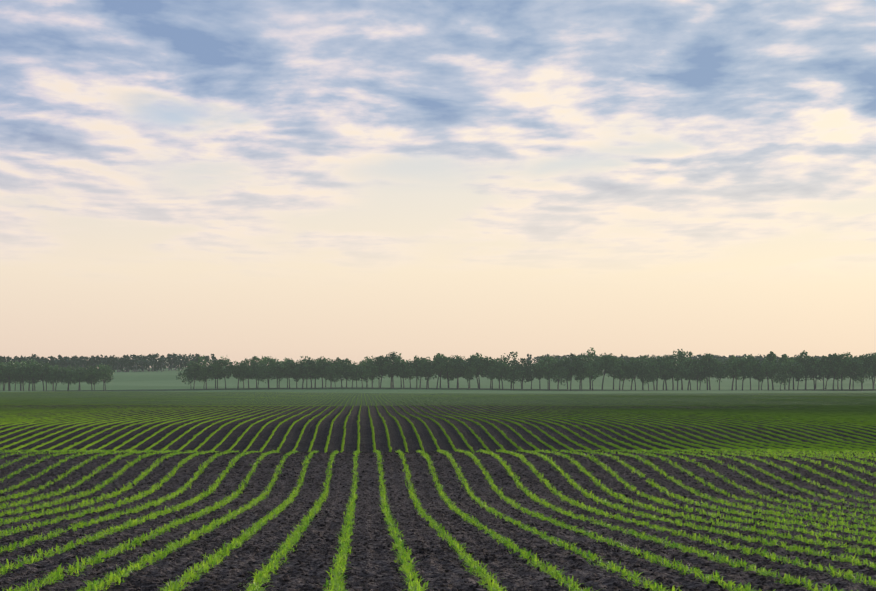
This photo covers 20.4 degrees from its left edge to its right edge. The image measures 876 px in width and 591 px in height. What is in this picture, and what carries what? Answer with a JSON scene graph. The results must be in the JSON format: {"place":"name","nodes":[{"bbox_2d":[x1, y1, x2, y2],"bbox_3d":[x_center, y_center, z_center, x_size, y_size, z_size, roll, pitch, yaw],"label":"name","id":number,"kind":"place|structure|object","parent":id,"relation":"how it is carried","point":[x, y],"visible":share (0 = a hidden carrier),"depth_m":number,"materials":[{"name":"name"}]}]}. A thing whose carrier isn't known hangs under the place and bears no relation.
{"place":"outdoors","nodes":[
{"label":"outdoors","id":0,"kind":"place"},
{"bbox_2d":[0,449,875,590],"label":"field soil","id":1,"kind":"structure","parent":0,"point":[297,465],"depth_m":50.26,"materials":[{"name":"brown soil"}]},
{"bbox_2d":[0,448,875,590],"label":"maize seedlings","id":2,"kind":"object","parent":1,"relation":"on","point":[338,584],"visible":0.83,"depth_m":45.21,"materials":[{"name":"green plant"}]},
{"bbox_2d":[0,366,875,586],"bbox_3d":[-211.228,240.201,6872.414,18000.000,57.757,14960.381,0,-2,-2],"label":"field ground","id":3,"kind":"structure","parent":0,"point":[145,379],"depth_m":176.37,"materials":[{"name":"green plant"}]},
{"bbox_2d":[0,359,114,390],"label":"tree row","id":4,"kind":"object","parent":3,"relation":"on","point":[21,372],"visible":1,"depth_m":1187.40,"materials":[{"name":"green plant"}]},
{"bbox_2d":[0,352,853,371],"bbox_3d":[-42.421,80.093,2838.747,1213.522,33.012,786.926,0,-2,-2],"label":"distant forest","id":5,"kind":"object","parent":3,"relation":"on","point":[135,363],"visible":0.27,"depth_m":2517.14,"materials":[{"name":"green plant"}]},
{"bbox_2d":[0,392,875,452],"bbox_3d":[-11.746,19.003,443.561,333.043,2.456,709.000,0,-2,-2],"label":"crop rows","id":6,"kind":"object","parent":3,"relation":"on","point":[834,413],"visible":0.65,"depth_m":159.88,"materials":[{"name":"green plant"}]},
{"bbox_2d":[0,387,875,390],"bbox_3d":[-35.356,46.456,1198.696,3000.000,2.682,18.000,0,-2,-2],"label":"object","id":7,"kind":"object","parent":3,"relation":"on","point":[446,389],"visible":0.73,"depth_m":1193.32,"materials":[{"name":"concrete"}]},
{"bbox_2d":[0,0,875,366],"label":"sky","id":8,"kind":"structure","parent":0,"point":[235,180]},
{"bbox_2d":[176,347,875,390],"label":"road tree","id":9,"kind":"object","parent":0,"point":[842,367],"visible":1,"depth_m":1195.29,"materials":[{"name":"green plant"}]}
]}

